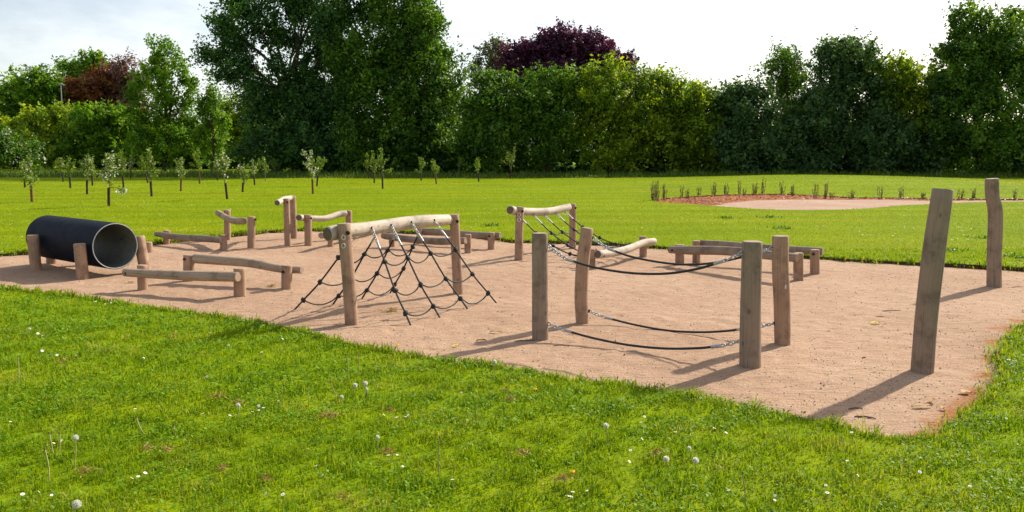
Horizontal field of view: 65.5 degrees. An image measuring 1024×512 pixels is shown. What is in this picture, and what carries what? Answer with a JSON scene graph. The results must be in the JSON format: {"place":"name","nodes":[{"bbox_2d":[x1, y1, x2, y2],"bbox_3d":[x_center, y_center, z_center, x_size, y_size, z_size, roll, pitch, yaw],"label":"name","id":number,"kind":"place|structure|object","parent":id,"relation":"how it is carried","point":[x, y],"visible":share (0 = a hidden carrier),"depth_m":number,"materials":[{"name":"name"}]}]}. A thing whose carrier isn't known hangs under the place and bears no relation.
{"place":"outdoors","nodes":[
{"label":"outdoors","id":0,"kind":"place"},
{"bbox_2d":[0,231,1023,437],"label":"sand","id":1,"kind":"structure","parent":0,"point":[826,315],"depth_m":8.06,"materials":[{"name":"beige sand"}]},
{"bbox_2d":[46,258,56,263],"bbox_3d":[-6.738,0.075,11.653,0.155,0.382,0.151,0,7,0],"label":"wooden stump","id":2,"kind":"object","parent":1,"relation":"on","point":[50,261],"visible":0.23,"depth_m":11.59,"materials":[{"name":"brown wood"}]},
{"bbox_2d":[26,215,149,279],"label":"tunnel","id":3,"kind":"structure","parent":1,"relation":"on","point":[82,244],"depth_m":10.81,"materials":[{"name":"black plastic"}]},
{"bbox_2d":[146,242,152,252],"bbox_3d":[-5.983,-0.076,13.088,0.145,0.315,0.144,0,7,0],"label":"wooden stump","id":4,"kind":"object","parent":1,"relation":"on","point":[149,245],"visible":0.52,"depth_m":13.03,"materials":[{"name":"brown wood"}]},
{"bbox_2d":[122,264,245,296],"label":"balance beam","id":5,"kind":"structure","parent":1,"relation":"on","point":[142,273],"depth_m":9.03,"materials":[{"name":"brown wood"}]},
{"bbox_2d":[154,230,226,250],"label":"balance beam","id":6,"kind":"structure","parent":1,"relation":"on","point":[166,235],"depth_m":13.57,"materials":[{"name":"brown wood"}]},
{"bbox_2d":[215,210,256,247],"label":"balance beam","id":7,"kind":"structure","parent":1,"relation":"on","point":[227,218],"depth_m":13.66,"materials":[{"name":"brown wood"}]},
{"bbox_2d":[183,254,303,289],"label":"balance beam","id":8,"kind":"structure","parent":1,"relation":"on","point":[286,271],"depth_m":9.71,"materials":[{"name":"brown wood"}]},
{"bbox_2d":[274,196,296,245],"bbox_3d":[-4.019,-0.581,14.317,0.204,1.001,1.701,-1,7,-8],"label":"log hurdle","id":9,"kind":"object","parent":1,"relation":"on","point":[290,220],"visible":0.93,"depth_m":13.83,"materials":[{"name":"brown wood"}]},
{"bbox_2d":[296,210,351,245],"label":"balance beam","id":10,"kind":"structure","parent":1,"relation":"on","point":[307,219],"depth_m":13.96,"materials":[{"name":"brown wood"}]},
{"bbox_2d":[318,232,333,246],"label":"balance beam","id":11,"kind":"structure","parent":1,"relation":"on","point":[330,243],"depth_m":13.73,"materials":[{"name":"brown wood"}]},
{"bbox_2d":[294,214,496,324],"bbox_3d":[-1.168,0.136,8.318,1.557,1.113,2.082,6,10,40],"label":"climbing net frame","id":12,"kind":"object","parent":1,"relation":"on","point":[343,233],"visible":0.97,"depth_m":8.07,"materials":[{"name":"brown wood"}]},
{"bbox_2d":[381,233,470,252],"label":"balance beam","id":13,"kind":"structure","parent":1,"relation":"on","point":[466,240],"depth_m":13.11,"materials":[{"name":"brown wood"}]},
{"bbox_2d":[416,228,501,249],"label":"balance beam","id":14,"kind":"structure","parent":1,"relation":"on","point":[490,236],"depth_m":13.66,"materials":[{"name":"brown wood"}]},
{"bbox_2d":[507,204,656,268],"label":"net bridge","id":15,"kind":"structure","parent":1,"relation":"on","point":[641,244],"depth_m":12.17,"materials":[{"name":"brown wood"}]},
{"bbox_2d":[532,227,790,368],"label":"rope bridge","id":16,"kind":"structure","parent":1,"relation":"on","point":[749,339],"depth_m":6.63,"materials":[{"name":"brown wood"}]},
{"bbox_2d":[668,244,802,280],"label":"balance beam","id":17,"kind":"structure","parent":1,"relation":"on","point":[679,251],"depth_m":10.79,"materials":[{"name":"brown wood"}]},
{"bbox_2d":[692,240,823,274],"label":"balance beam","id":18,"kind":"structure","parent":1,"relation":"on","point":[814,253],"depth_m":10.94,"materials":[{"name":"brown wood"}]},
{"bbox_2d":[911,403,931,406],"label":"fallen leaf","id":19,"kind":"object","parent":1,"relation":"on","point":[919,404],"visible":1,"depth_m":5.06,"materials":[{"name":"beige plant"}]},
{"bbox_2d":[910,188,953,373],"bbox_3d":[3.060,0.259,5.810,0.213,1.505,0.163,0,7,0],"label":"leaning post","id":20,"kind":"object","parent":1,"relation":"on","point":[930,285],"visible":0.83,"depth_m":5.75,"materials":[{"name":"brown wood"}]},
{"bbox_2d":[985,178,1002,287],"bbox_3d":[5.801,-0.204,9.600,0.292,1.464,0.171,0,7,0],"label":"crooked post","id":21,"kind":"object","parent":1,"relation":"on","point":[994,238],"visible":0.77,"depth_m":9.53,"materials":[{"name":"brown wood"}]},
{"bbox_2d":[0,158,1023,511],"bbox_3d":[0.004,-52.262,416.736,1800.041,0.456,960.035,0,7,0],"label":"lawn","id":22,"kind":"structure","parent":0,"point":[1012,210],"depth_m":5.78,"materials":[{"name":"green plant"}]},
{"bbox_2d":[0,122,33,170],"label":"flowering bush","id":23,"kind":"object","parent":22,"relation":"on","point":[8,155],"visible":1,"depth_m":67.23,"materials":[{"name":"green plant"}]},
{"bbox_2d":[17,159,26,187],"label":"fruit sapling","id":24,"kind":"object","parent":22,"relation":"on","point":[22,171],"visible":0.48,"depth_m":36.66,"materials":[{"name":"green plant"}]},
{"bbox_2d":[19,154,39,201],"bbox_3d":[-15.594,-2.491,25.648,0.713,1.610,0.504,6,9,38],"label":"fruit sapling","id":25,"kind":"object","parent":22,"relation":"on","point":[27,170],"visible":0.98,"depth_m":25.63,"materials":[{"name":"green plant"}]},
{"bbox_2d":[13,135,48,170],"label":"flowering bush","id":26,"kind":"object","parent":22,"relation":"on","point":[33,149],"visible":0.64,"depth_m":69.29,"materials":[{"name":"green plant"}]},
{"bbox_2d":[0,62,71,132],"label":"round tree","id":27,"kind":"object","parent":22,"relation":"on","point":[36,86],"visible":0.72,"depth_m":96.09,"materials":[{"name":"green plant"}]},
{"bbox_2d":[0,95,83,168],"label":"rounded bush","id":28,"kind":"object","parent":22,"relation":"on","point":[44,120],"visible":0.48,"depth_m":78.00,"materials":[{"name":"green plant"}]},
{"bbox_2d":[44,447,49,480],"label":"dandelion stalk","id":29,"kind":"object","parent":22,"relation":"on","point":[47,464],"visible":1,"depth_m":3.80,"materials":[{"name":"green plant"}]},
{"bbox_2d":[53,158,64,181],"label":"fruit sapling","id":30,"kind":"object","parent":22,"relation":"on","point":[60,166],"visible":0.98,"depth_m":44.21,"materials":[{"name":"green plant"}]},
{"bbox_2d":[64,156,75,187],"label":"fruit sapling","id":31,"kind":"object","parent":22,"relation":"on","point":[69,169],"visible":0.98,"depth_m":36.00,"materials":[{"name":"green plant"}]},
{"bbox_2d":[72,435,78,468],"bbox_3d":[-2.158,0.971,3.945,0.031,0.178,0.031,7,10,43],"label":"dandelion clock","id":32,"kind":"object","parent":22,"relation":"on","point":[75,438],"visible":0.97,"depth_m":3.94,"materials":[{"name":"white plant"}]},
{"bbox_2d":[72,500,81,511],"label":"dandelion clock","id":33,"kind":"object","parent":22,"relation":"on","point":[76,504],"visible":1,"depth_m":3.40,"materials":[{"name":"white plant"}]},
{"bbox_2d":[44,46,112,105],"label":"broadleaf tree","id":34,"kind":"object","parent":22,"relation":"on","point":[74,67],"visible":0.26,"depth_m":105.15,"materials":[{"name":"green plant"}]},
{"bbox_2d":[77,154,94,193],"bbox_3d":[-16.312,-3.130,30.550,0.618,1.630,0.491,-4,8,-27],"label":"fruit sapling","id":35,"kind":"object","parent":22,"relation":"on","point":[84,168],"visible":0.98,"depth_m":30.44,"materials":[{"name":"green plant"}]},
{"bbox_2d":[74,465,102,477],"bbox_3d":[-2.038,1.026,3.821,0.133,0.048,0.112,6,9,38],"label":"dead grass clump","id":36,"kind":"object","parent":22,"relation":"on","point":[84,469],"visible":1,"depth_m":3.82,"materials":[{"name":"brown plant"}]},
{"bbox_2d":[89,159,98,185],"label":"fruit sapling","id":37,"kind":"object","parent":22,"relation":"on","point":[92,173],"visible":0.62,"depth_m":38.92,"materials":[{"name":"green plant"}]},
{"bbox_2d":[44,98,148,169],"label":"rounded bush","id":38,"kind":"object","parent":22,"relation":"on","point":[92,129],"visible":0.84,"depth_m":76.05,"materials":[{"name":"green plant"}]},
{"bbox_2d":[59,55,153,111],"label":"copper tree","id":39,"kind":"object","parent":22,"relation":"on","point":[95,87],"visible":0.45,"depth_m":96.82,"materials":[{"name":"red plant"}]},
{"bbox_2d":[98,150,127,205],"bbox_3d":[-11.856,-2.296,23.729,0.887,1.716,0.657,-1,7,-9],"label":"fruit sapling","id":40,"kind":"object","parent":22,"relation":"on","point":[108,164],"visible":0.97,"depth_m":23.68,"materials":[{"name":"green plant"}]},
{"bbox_2d":[115,149,126,186],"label":"fruit sapling","id":41,"kind":"object","parent":22,"relation":"on","point":[123,165],"visible":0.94,"depth_m":35.98,"materials":[{"name":"green plant"}]},
{"bbox_2d":[125,154,134,178],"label":"fruit sapling","id":42,"kind":"object","parent":22,"relation":"on","point":[130,166],"visible":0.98,"depth_m":49.92,"materials":[{"name":"green plant"}]},
{"bbox_2d":[105,46,157,110],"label":"sparse tree","id":43,"kind":"object","parent":22,"relation":"on","point":[126,60],"visible":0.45,"depth_m":96.28,"materials":[{"name":"green plant"}]},
{"bbox_2d":[137,155,148,182],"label":"fruit sapling","id":44,"kind":"object","parent":22,"relation":"on","point":[141,164],"visible":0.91,"depth_m":42.23,"materials":[{"name":"green plant"}]},
{"bbox_2d":[137,442,165,451],"bbox_3d":[-1.865,0.987,4.125,0.160,0.050,0.089,-2,8,-17],"label":"dead grass clump","id":45,"kind":"object","parent":22,"relation":"on","point":[147,447],"visible":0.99,"depth_m":4.12,"materials":[{"name":"beige plant"}]},
{"bbox_2d":[144,148,160,196],"bbox_3d":[-13.049,-3.049,28.976,0.726,1.869,0.436,4,8,30],"label":"fruit sapling","id":46,"kind":"object","parent":22,"relation":"on","point":[149,160],"visible":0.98,"depth_m":28.96,"materials":[{"name":"green plant"}]},
{"bbox_2d":[120,33,206,170],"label":"poplar tree","id":47,"kind":"object","parent":22,"relation":"on","point":[162,125],"visible":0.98,"depth_m":69.94,"materials":[{"name":"green plant"}]},
{"bbox_2d":[156,445,177,452],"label":"dead grass clump","id":48,"kind":"object","parent":22,"relation":"on","point":[168,448],"visible":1,"depth_m":4.10,"materials":[{"name":"beige plant"}]},
{"bbox_2d":[173,157,187,190],"bbox_3d":[-13.740,-3.369,33.018,0.439,1.474,0.564,4,8,25],"label":"fruit sapling","id":49,"kind":"object","parent":22,"relation":"on","point":[180,168],"visible":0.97,"depth_m":32.94,"materials":[{"name":"green plant"}]},
{"bbox_2d":[116,111,249,168],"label":"rounded bush","id":50,"kind":"object","parent":22,"relation":"on","point":[188,158],"visible":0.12,"depth_m":80.38,"materials":[{"name":"green plant"}]},
{"bbox_2d":[189,147,203,183],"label":"fruit sapling","id":51,"kind":"object","parent":22,"relation":"on","point":[196,159],"visible":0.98,"depth_m":41.29,"materials":[{"name":"green plant"}]},
{"bbox_2d":[188,69,235,170],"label":"slender tree","id":52,"kind":"object","parent":22,"relation":"on","point":[206,107],"visible":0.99,"depth_m":66.22,"materials":[{"name":"green plant"}]},
{"bbox_2d":[205,392,231,399],"bbox_3d":[-1.859,0.874,5.011,0.174,0.049,0.151,5,9,35],"label":"dead grass clump","id":53,"kind":"object","parent":22,"relation":"on","point":[218,394],"visible":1,"depth_m":5.00,"materials":[{"name":"beige plant"}]},
{"bbox_2d":[213,151,231,198],"bbox_3d":[-9.879,-2.763,27.366,0.586,1.712,0.723,0,7,0],"label":"fruit sapling","id":54,"kind":"object","parent":22,"relation":"on","point":[224,165],"visible":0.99,"depth_m":27.27,"materials":[{"name":"green plant"}]},
{"bbox_2d":[207,87,262,169],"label":"yellow green bush","id":55,"kind":"object","parent":22,"relation":"on","point":[236,132],"visible":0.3,"depth_m":73.14,"materials":[{"name":"green plant"}]},
{"bbox_2d":[234,164,249,191],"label":"fruit sapling","id":56,"kind":"object","parent":22,"relation":"on","point":[243,172],"visible":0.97,"depth_m":32.42,"materials":[{"name":"green plant"}]},
{"bbox_2d":[247,159,259,184],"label":"fruit sapling","id":57,"kind":"object","parent":22,"relation":"on","point":[253,168],"visible":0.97,"depth_m":39.67,"materials":[{"name":"green plant"}]},
{"bbox_2d":[258,157,270,180],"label":"fruit sapling","id":58,"kind":"object","parent":22,"relation":"on","point":[262,162],"visible":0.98,"depth_m":45.22,"materials":[{"name":"green plant"}]},
{"bbox_2d":[260,471,274,481],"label":"dead grass clump","id":59,"kind":"object","parent":22,"relation":"on","point":[265,478],"visible":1,"depth_m":3.74,"materials":[{"name":"brown plant"}]},
{"bbox_2d":[188,0,392,171],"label":"spreading tree","id":60,"kind":"object","parent":22,"relation":"on","point":[303,93],"visible":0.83,"depth_m":59.67,"materials":[{"name":"green plant"}]},
{"bbox_2d":[301,149,318,193],"bbox_3d":[-7.823,-3.240,30.804,0.621,1.779,0.645,0,7,0],"label":"fruit sapling","id":61,"kind":"object","parent":22,"relation":"on","point":[311,171],"visible":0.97,"depth_m":30.76,"materials":[{"name":"green plant"}]},
{"bbox_2d":[312,156,326,185],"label":"fruit sapling","id":62,"kind":"object","parent":22,"relation":"on","point":[320,164],"visible":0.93,"depth_m":38.11,"materials":[{"name":"green plant"}]},
{"bbox_2d":[308,411,345,418],"bbox_3d":[-1.073,0.926,4.630,0.201,0.042,0.115,-5,9,-31],"label":"dead grass clump","id":63,"kind":"object","parent":22,"relation":"on","point":[332,415],"visible":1,"depth_m":4.63,"materials":[{"name":"brown plant"}]},
{"bbox_2d":[325,489,355,503],"bbox_3d":[-0.756,1.061,3.526,0.132,0.056,0.094,3,8,21],"label":"dead grass clump","id":64,"kind":"object","parent":22,"relation":"on","point":[341,496],"visible":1,"depth_m":3.54,"materials":[{"name":"brown plant"}]},
{"bbox_2d":[361,153,370,178],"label":"fruit sapling","id":65,"kind":"object","parent":22,"relation":"on","point":[367,161],"visible":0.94,"depth_m":49.92,"materials":[{"name":"green plant"}]},
{"bbox_2d":[370,151,377,182],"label":"fruit sapling","id":66,"kind":"object","parent":22,"relation":"on","point":[372,168],"visible":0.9,"depth_m":42.30,"materials":[{"name":"green plant"}]},
{"bbox_2d":[373,148,392,188],"bbox_3d":[-5.708,-3.909,35.392,0.898,1.936,0.652,0,7,0],"label":"fruit sapling","id":67,"kind":"object","parent":22,"relation":"on","point":[380,159],"visible":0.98,"depth_m":35.32,"materials":[{"name":"green plant"}]},
{"bbox_2d":[377,446,401,457],"bbox_3d":[-0.638,0.993,4.069,0.123,0.045,0.152,-3,8,-21],"label":"dead grass clump","id":68,"kind":"object","parent":22,"relation":"on","point":[384,450],"visible":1,"depth_m":4.06,"materials":[{"name":"brown plant"}]},
{"bbox_2d":[319,0,476,172],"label":"leafy tree","id":69,"kind":"object","parent":22,"relation":"on","point":[403,59],"visible":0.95,"depth_m":57.72,"materials":[{"name":"green plant"}]},
{"bbox_2d":[416,156,427,180],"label":"fruit sapling","id":70,"kind":"object","parent":22,"relation":"on","point":[421,164],"visible":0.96,"depth_m":45.77,"materials":[{"name":"green plant"}]},
{"bbox_2d":[430,158,439,183],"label":"fruit sapling","id":71,"kind":"object","parent":22,"relation":"on","point":[434,168],"visible":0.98,"depth_m":40.97,"materials":[{"name":"green plant"}]},
{"bbox_2d":[474,156,480,181],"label":"fruit sapling","id":72,"kind":"object","parent":22,"relation":"on","point":[477,164],"visible":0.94,"depth_m":44.15,"materials":[{"name":"green plant"}]},
{"bbox_2d":[463,32,518,93],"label":"grey green tree","id":73,"kind":"object","parent":22,"relation":"on","point":[487,47],"visible":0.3,"depth_m":93.89,"materials":[{"name":"green plant"}]},
{"bbox_2d":[444,64,541,173],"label":"hedge bush","id":74,"kind":"object","parent":22,"relation":"on","point":[483,128],"visible":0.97,"depth_m":55.25,"materials":[{"name":"green plant"}]},
{"bbox_2d":[500,147,516,178],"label":"fruit sapling","id":75,"kind":"object","parent":22,"relation":"on","point":[512,160],"visible":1,"depth_m":49.80,"materials":[{"name":"green plant"}]},
{"bbox_2d":[0,229,1022,376],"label":"turf edge","id":76,"kind":"object","parent":22,"relation":"on","point":[807,257],"visible":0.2,"depth_m":12.51,"materials":[{"name":"plant"}]},
{"bbox_2d":[0,110,1023,173],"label":"undergrowth","id":77,"kind":"object","parent":22,"relation":"on","point":[286,138],"visible":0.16,"depth_m":59.30,"materials":[{"name":"green plant"}]},
{"bbox_2d":[509,447,540,456],"bbox_3d":[0.053,0.990,4.064,0.170,0.049,0.130,-2,8,-16],"label":"dead grass clump","id":78,"kind":"object","parent":22,"relation":"on","point":[522,452],"visible":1,"depth_m":4.05,"materials":[{"name":"brown plant"}]},
{"bbox_2d":[498,59,599,173],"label":"hedge bush","id":79,"kind":"object","parent":22,"relation":"on","point":[542,97],"visible":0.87,"depth_m":56.31,"materials":[{"name":"green plant"}]},
{"bbox_2d":[537,472,577,486],"bbox_3d":[0.223,1.038,3.735,0.221,0.047,0.169,3,8,22],"label":"dead grass clump","id":80,"kind":"object","parent":22,"relation":"on","point":[563,477],"visible":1,"depth_m":3.73,"materials":[{"name":"brown plant"}]},
{"bbox_2d":[489,16,639,160],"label":"purple beech","id":81,"kind":"object","parent":22,"relation":"on","point":[562,45],"visible":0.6,"depth_m":80.24,"materials":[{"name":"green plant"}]},
{"bbox_2d":[558,48,671,174],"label":"hedge bush","id":82,"kind":"object","parent":22,"relation":"on","point":[606,102],"visible":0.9,"depth_m":56.11,"materials":[{"name":"green plant"}]},
{"bbox_2d":[646,448,664,456],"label":"dead grass clump","id":83,"kind":"object","parent":22,"relation":"on","point":[655,451],"visible":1,"depth_m":4.05,"materials":[{"name":"brown plant"}]},
{"bbox_2d":[621,62,717,173],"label":"hedge bush","id":84,"kind":"object","parent":22,"relation":"on","point":[665,86],"visible":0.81,"depth_m":56.74,"materials":[{"name":"green plant"}]},
{"bbox_2d":[659,74,738,173],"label":"hedge bush","id":85,"kind":"object","parent":22,"relation":"on","point":[700,94],"visible":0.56,"depth_m":56.16,"materials":[{"name":"green plant"}]},
{"bbox_2d":[698,68,794,173],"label":"hedge bush","id":86,"kind":"object","parent":22,"relation":"on","point":[742,114],"visible":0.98,"depth_m":54.97,"materials":[{"name":"green plant"}]},
{"bbox_2d":[749,36,816,172],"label":"airy tree","id":87,"kind":"object","parent":22,"relation":"on","point":[787,77],"visible":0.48,"depth_m":58.12,"materials":[{"name":"green plant"}]},
{"bbox_2d":[763,77,859,174],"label":"hedge bush","id":88,"kind":"object","parent":22,"relation":"on","point":[814,121],"visible":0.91,"depth_m":54.91,"materials":[{"name":"green plant"}]},
{"bbox_2d":[654,194,1022,200],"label":"turf edge","id":89,"kind":"object","parent":22,"relation":"on","point":[831,196],"visible":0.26,"depth_m":28.01,"materials":[{"name":"soil"}]},
{"bbox_2d":[653,193,1023,205],"bbox_3d":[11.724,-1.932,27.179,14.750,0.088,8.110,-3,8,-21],"label":"mulch","id":90,"kind":"object","parent":22,"relation":"on","point":[699,200],"visible":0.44,"depth_m":27.26,"materials":[{"name":"brown wood"}]},
{"bbox_2d":[650,183,656,199],"bbox_3d":[4.729,-2.157,26.596,0.262,0.698,0.205,3,8,21],"label":"willow whip","id":91,"kind":"object","parent":90,"relation":"on","point":[653,193],"visible":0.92,"depth_m":26.58,"materials":[{"name":"green plant"}]},
{"bbox_2d":[654,180,660,200],"bbox_3d":[4.856,-2.176,26.554,0.287,0.746,0.210,2,8,15],"label":"willow whip","id":92,"kind":"object","parent":90,"relation":"on","point":[657,193],"visible":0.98,"depth_m":26.55,"materials":[{"name":"green plant"}]},
{"bbox_2d":[712,199,1016,209],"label":"pale sand","id":93,"kind":"structure","parent":90,"relation":"on","point":[820,204],"depth_m":24.63,"materials":[{"name":"beige sand"}]},
{"bbox_2d":[776,25,901,173],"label":"broad tree","id":94,"kind":"object","parent":22,"relation":"on","point":[843,63],"visible":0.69,"depth_m":55.62,"materials":[{"name":"green plant"}]},
{"bbox_2d":[839,67,922,173],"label":"hedge bush","id":95,"kind":"object","parent":22,"relation":"on","point":[901,138],"visible":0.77,"depth_m":54.55,"materials":[{"name":"green plant"}]},
{"bbox_2d":[859,49,959,173],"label":"broad tree","id":96,"kind":"object","parent":22,"relation":"on","point":[905,73],"visible":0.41,"depth_m":54.69,"materials":[{"name":"green plant"}]},
{"bbox_2d":[897,62,987,173],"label":"hedge bush","id":97,"kind":"object","parent":22,"relation":"on","point":[934,164],"visible":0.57,"depth_m":54.33,"materials":[{"name":"green plant"}]},
{"bbox_2d":[922,0,1023,175],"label":"tall tree","id":98,"kind":"object","parent":22,"relation":"on","point":[989,56],"visible":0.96,"depth_m":52.64,"materials":[{"name":"green plant"}]},
{"bbox_2d":[992,40,1023,174],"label":"tall tree","id":99,"kind":"object","parent":22,"relation":"on","point":[1019,164],"visible":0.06,"depth_m":54.22,"materials":[{"name":"green plant"}]},
{"bbox_2d":[1004,251,1023,258],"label":"weed tuft","id":100,"kind":"object","parent":22,"relation":"on","point":[1014,255],"visible":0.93,"depth_m":12.04,"materials":[{"name":"green plant"}]},
{"bbox_2d":[0,174,1023,260],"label":"lawn grass","id":101,"kind":"structure","parent":0,"point":[568,201],"depth_m":21.70,"materials":[{"name":"green plant"}]},
{"bbox_2d":[1,181,971,251],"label":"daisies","id":102,"kind":"object","parent":101,"relation":"on","point":[489,212],"visible":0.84,"depth_m":17.95,"materials":[{"name":"white plant"}]},
{"bbox_2d":[0,167,1023,177],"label":"rough grass","id":103,"kind":"structure","parent":0,"point":[54,172],"depth_m":52.86,"materials":[{"name":"green plant"}]},
{"bbox_2d":[0,0,1023,150],"label":"sky","id":104,"kind":"structure","parent":0,"point":[718,39],"materials":[{"name":"white"}]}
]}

